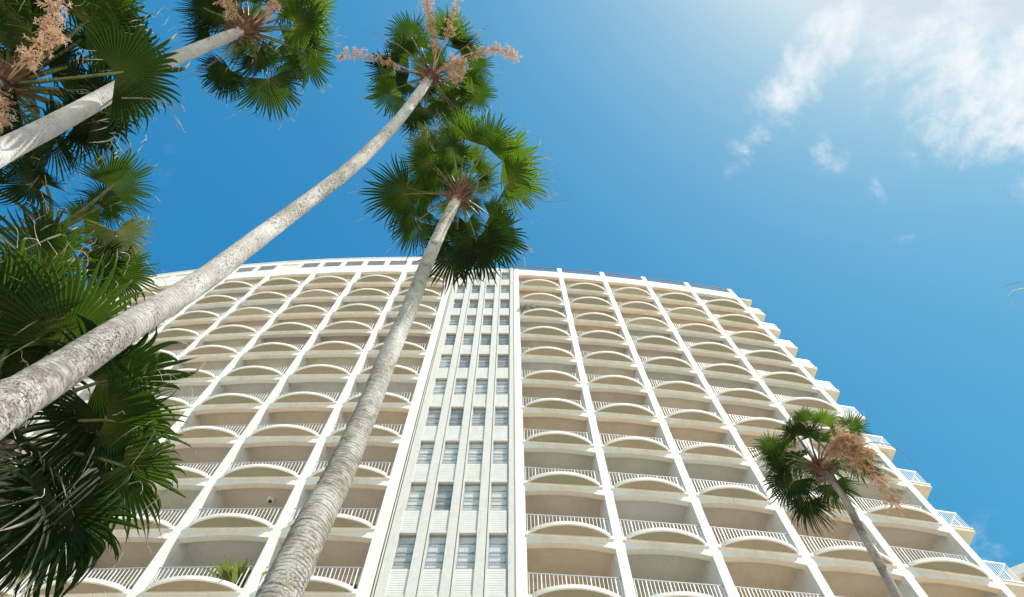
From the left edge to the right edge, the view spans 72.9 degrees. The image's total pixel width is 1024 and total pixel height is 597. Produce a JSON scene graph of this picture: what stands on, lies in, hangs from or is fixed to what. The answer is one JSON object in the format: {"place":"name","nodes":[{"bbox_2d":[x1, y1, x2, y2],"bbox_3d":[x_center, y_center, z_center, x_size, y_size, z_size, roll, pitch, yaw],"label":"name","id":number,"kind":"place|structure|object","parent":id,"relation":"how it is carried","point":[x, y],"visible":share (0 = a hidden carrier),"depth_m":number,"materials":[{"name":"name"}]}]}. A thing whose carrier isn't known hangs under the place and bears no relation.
{"place":"outdoors","nodes":[
{"label":"outdoors","id":0,"kind":"place"},
{"bbox_2d":[0,0,1023,579],"label":"sky","id":1,"kind":"structure","parent":0,"point":[852,171],"materials":[{"name":"blue"}]},
{"bbox_2d":[1007,563,1023,581],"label":"neighbour building","id":2,"kind":"structure","parent":0,"point":[1017,571],"depth_m":34.48,"materials":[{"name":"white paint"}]},
{"label":"ground","id":3,"kind":"structure","parent":0,"visible":0},
{"bbox_2d":[0,137,165,520],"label":"fan palm","id":4,"kind":"object","parent":3,"relation":"on","point":[107,243],"visible":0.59,"depth_m":10.54,"materials":[{"name":"green plant"}]},
{"bbox_2d":[0,0,189,195],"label":"fan palm","id":5,"kind":"object","parent":3,"relation":"on","point":[35,38],"visible":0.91,"depth_m":10.70,"materials":[{"name":"green plant"}]},
{"bbox_2d":[0,195,206,596],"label":"fan palm","id":6,"kind":"object","parent":3,"relation":"on","point":[42,314],"visible":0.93,"depth_m":8.63,"materials":[{"name":"green plant"}]},
{"bbox_2d":[0,0,342,168],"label":"fan palm","id":7,"kind":"object","parent":3,"relation":"on","point":[304,33],"visible":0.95,"depth_m":14.21,"materials":[{"name":"green plant"}]},
{"bbox_2d":[0,0,522,439],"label":"fan palm","id":8,"kind":"object","parent":3,"relation":"on","point":[28,392],"visible":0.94,"depth_m":14.35,"materials":[{"name":"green plant"}]},
{"bbox_2d":[255,103,569,596],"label":"fan palm","id":9,"kind":"object","parent":3,"relation":"on","point":[441,166],"visible":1,"depth_m":16.45,"materials":[{"name":"green plant"}]},
{"bbox_2d":[0,257,1023,596],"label":"apartment tower","id":10,"kind":"structure","parent":3,"relation":"on","point":[580,435],"depth_m":29.56,"materials":[{"name":"white paint"}]},
{"bbox_2d":[205,555,268,587],"bbox_3d":[-8.666,8.925,21.767,2.120,1.285,2.002,33,-74,-11],"label":"potted plant","id":11,"kind":"object","parent":10,"relation":"on","point":[227,572],"visible":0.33,"depth_m":21.51,"materials":[{"name":"green plant"}]},
{"bbox_2d":[266,496,274,503],"bbox_3d":[-9.314,7.800,26.717,0.340,0.170,0.340,0,-71,0],"label":"ceiling lamp","id":12,"kind":"object","parent":10,"relation":"attached to","point":[270,499],"visible":1,"depth_m":26.70,"materials":[{"name":"white paint"}]},
{"bbox_2d":[391,535,416,568],"bbox_3d":[-3.550,8.409,22.971,0.610,1.740,0.140,0,-71,0],"label":"window","id":13,"kind":"structure","parent":10,"relation":"in","point":[406,543],"depth_m":22.97,"materials":[{"name":"glass"}]},
{"bbox_2d":[405,484,426,510],"bbox_3d":[-3.550,7.408,25.799,0.610,1.740,0.140,0,-71,0],"label":"window","id":14,"kind":"structure","parent":10,"relation":"in","point":[417,491],"depth_m":25.80,"materials":[{"name":"glass"}]},
{"bbox_2d":[416,442,434,463],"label":"window","id":15,"kind":"structure","parent":10,"relation":"in","point":[425,454],"depth_m":28.63,"materials":[{"name":"glass"}]},
{"bbox_2d":[425,408,441,425],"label":"window","id":16,"kind":"structure","parent":10,"relation":"in","point":[433,417],"depth_m":31.46,"materials":[{"name":"glass"}]},
{"bbox_2d":[424,535,446,568],"bbox_3d":[-2.520,8.409,22.971,0.610,1.740,0.140,0,-71,0],"label":"window","id":17,"kind":"structure","parent":10,"relation":"in","point":[434,559],"depth_m":22.97,"materials":[{"name":"glass"}]},
{"bbox_2d":[432,380,446,394],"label":"window","id":18,"kind":"structure","parent":10,"relation":"in","point":[440,385],"depth_m":34.33,"materials":[{"name":"glass"}]},
{"bbox_2d":[434,484,453,510],"bbox_3d":[-2.520,7.408,25.799,0.610,1.740,0.140,0,-71,0],"label":"window","id":19,"kind":"structure","parent":10,"relation":"in","point":[444,491],"depth_m":25.80,"materials":[{"name":"grey glass"}]},
{"bbox_2d":[438,355,451,367],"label":"window","id":20,"kind":"structure","parent":10,"relation":"in","point":[445,361],"depth_m":37.32,"materials":[{"name":"glass"}]},
{"bbox_2d":[444,334,455,344],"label":"window","id":21,"kind":"structure","parent":10,"relation":"in","point":[450,338],"depth_m":40.19,"materials":[{"name":"grey glass"}]},
{"bbox_2d":[442,442,458,463],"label":"window","id":22,"kind":"structure","parent":10,"relation":"in","point":[450,455],"depth_m":28.63,"materials":[{"name":"glass"}]},
{"bbox_2d":[449,316,459,324],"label":"window","id":23,"kind":"structure","parent":10,"relation":"in","point":[454,320],"depth_m":43.06,"materials":[{"name":"grey glass"}]},
{"bbox_2d":[448,408,463,425],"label":"window","id":24,"kind":"structure","parent":10,"relation":"in","point":[456,415],"depth_m":31.46,"materials":[{"name":"glass"}]},
{"bbox_2d":[453,300,462,307],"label":"window","id":25,"kind":"structure","parent":10,"relation":"in","point":[457,303],"depth_m":45.64,"materials":[{"name":"glass"}]},
{"bbox_2d":[453,380,467,394],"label":"window","id":26,"kind":"structure","parent":10,"relation":"in","point":[461,385],"depth_m":34.32,"materials":[{"name":"glass"}]},
{"bbox_2d":[456,286,465,292],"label":"window","id":27,"kind":"structure","parent":10,"relation":"in","point":[462,290],"depth_m":48.67,"materials":[{"name":"glass"}]},
{"bbox_2d":[458,355,470,367],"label":"window","id":28,"kind":"structure","parent":10,"relation":"in","point":[464,362],"depth_m":37.32,"materials":[{"name":"grey glass"}]},
{"bbox_2d":[455,535,476,568],"bbox_3d":[-1.500,8.409,22.971,0.610,1.740,0.140,0,-71,0],"label":"window","id":29,"kind":"structure","parent":10,"relation":"in","point":[466,552],"depth_m":22.97,"materials":[{"name":"clear glass"}]},
{"bbox_2d":[462,334,473,344],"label":"window","id":30,"kind":"structure","parent":10,"relation":"in","point":[468,338],"depth_m":40.19,"materials":[{"name":"glass"}]},
{"bbox_2d":[466,316,475,324],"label":"window","id":31,"kind":"structure","parent":10,"relation":"in","point":[471,320],"depth_m":43.05,"materials":[{"name":"glass"}]},
{"bbox_2d":[462,484,480,510],"bbox_3d":[-1.500,7.408,25.799,0.610,1.740,0.140,0,-71,0],"label":"window","id":32,"kind":"structure","parent":10,"relation":"in","point":[471,497],"depth_m":25.80,"materials":[{"name":"glass"}]},
{"bbox_2d":[469,300,478,307],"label":"window","id":33,"kind":"structure","parent":10,"relation":"in","point":[473,303],"depth_m":45.64,"materials":[{"name":"glass"}]},
{"bbox_2d":[467,442,483,463],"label":"window","id":34,"kind":"structure","parent":10,"relation":"in","point":[475,453],"depth_m":28.63,"materials":[{"name":"glass"}]},
{"bbox_2d":[471,286,479,292],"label":"window","id":35,"kind":"structure","parent":10,"relation":"in","point":[477,288],"depth_m":48.70,"materials":[{"name":"grey glass"}]},
{"bbox_2d":[471,408,485,425],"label":"window","id":36,"kind":"structure","parent":10,"relation":"in","point":[479,414],"depth_m":31.50,"materials":[{"name":"glass"}]},
{"bbox_2d":[475,380,487,394],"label":"window","id":37,"kind":"structure","parent":10,"relation":"in","point":[481,387],"depth_m":34.33,"materials":[{"name":"glass"}]},
{"bbox_2d":[478,355,489,367],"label":"window","id":38,"kind":"structure","parent":10,"relation":"in","point":[483,362],"depth_m":37.32,"materials":[{"name":"grey glass"}]},
{"bbox_2d":[480,334,490,344],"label":"window","id":39,"kind":"structure","parent":10,"relation":"in","point":[485,338],"depth_m":40.20,"materials":[{"name":"grey glass"}]},
{"bbox_2d":[482,316,492,324],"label":"window","id":40,"kind":"structure","parent":10,"relation":"in","point":[487,320],"depth_m":43.06,"materials":[{"name":"grey glass"}]},
{"bbox_2d":[484,300,493,307],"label":"window","id":41,"kind":"structure","parent":10,"relation":"in","point":[488,303],"depth_m":45.64,"materials":[{"name":"glass"}]},
{"bbox_2d":[486,286,494,292],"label":"window","id":42,"kind":"structure","parent":10,"relation":"in","point":[489,289],"depth_m":48.69,"materials":[{"name":"grey glass"}]},
{"bbox_2d":[487,273,495,279],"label":"window","id":43,"kind":"structure","parent":10,"relation":"in","point":[490,277],"depth_m":51.32,"materials":[{"name":"glass"}]},
{"bbox_2d":[487,535,506,568],"bbox_3d":[-0.480,8.409,22.971,0.610,1.740,0.140,0,-71,0],"label":"window","id":44,"kind":"structure","parent":10,"relation":"in","point":[497,550],"depth_m":22.96,"materials":[{"name":"clear glass"}]},
{"bbox_2d":[490,484,506,510],"bbox_3d":[-0.480,7.408,25.799,0.610,1.740,0.140,0,-71,0],"label":"window","id":45,"kind":"structure","parent":10,"relation":"in","point":[498,491],"depth_m":25.80,"materials":[{"name":"glass"}]},
{"bbox_2d":[492,442,507,463],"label":"window","id":46,"kind":"structure","parent":10,"relation":"in","point":[500,449],"depth_m":28.63,"materials":[{"name":"grey glass"}]},
{"bbox_2d":[494,408,507,425],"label":"window","id":47,"kind":"structure","parent":10,"relation":"in","point":[501,414],"depth_m":31.46,"materials":[{"name":"glass"}]},
{"bbox_2d":[496,380,508,394],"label":"window","id":48,"kind":"structure","parent":10,"relation":"in","point":[501,385],"depth_m":34.34,"materials":[{"name":"grey glass"}]},
{"bbox_2d":[497,355,508,367],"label":"window","id":49,"kind":"structure","parent":10,"relation":"in","point":[502,360],"depth_m":37.32,"materials":[{"name":"glass"}]},
{"bbox_2d":[498,334,508,344],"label":"window","id":50,"kind":"structure","parent":10,"relation":"in","point":[503,339],"depth_m":40.17,"materials":[{"name":"glass"}]},
{"bbox_2d":[499,316,508,324],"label":"window","id":51,"kind":"structure","parent":10,"relation":"in","point":[503,320],"depth_m":43.06,"materials":[{"name":"glass"}]},
{"bbox_2d":[500,300,508,307],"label":"window","id":52,"kind":"structure","parent":10,"relation":"in","point":[503,303],"depth_m":45.71,"materials":[{"name":"glass"}]},
{"bbox_2d":[501,286,509,292],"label":"window","id":53,"kind":"structure","parent":10,"relation":"in","point":[504,289],"depth_m":48.71,"materials":[{"name":"glass"}]},
{"bbox_2d":[501,273,509,279],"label":"window","id":54,"kind":"structure","parent":10,"relation":"in","point":[505,276],"depth_m":51.53,"materials":[{"name":"glass"}]},
{"bbox_2d":[746,405,917,596],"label":"fan palm","id":55,"kind":"object","parent":3,"relation":"on","point":[844,449],"visible":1,"depth_m":16.20,"materials":[{"name":"green plant"}]}
]}

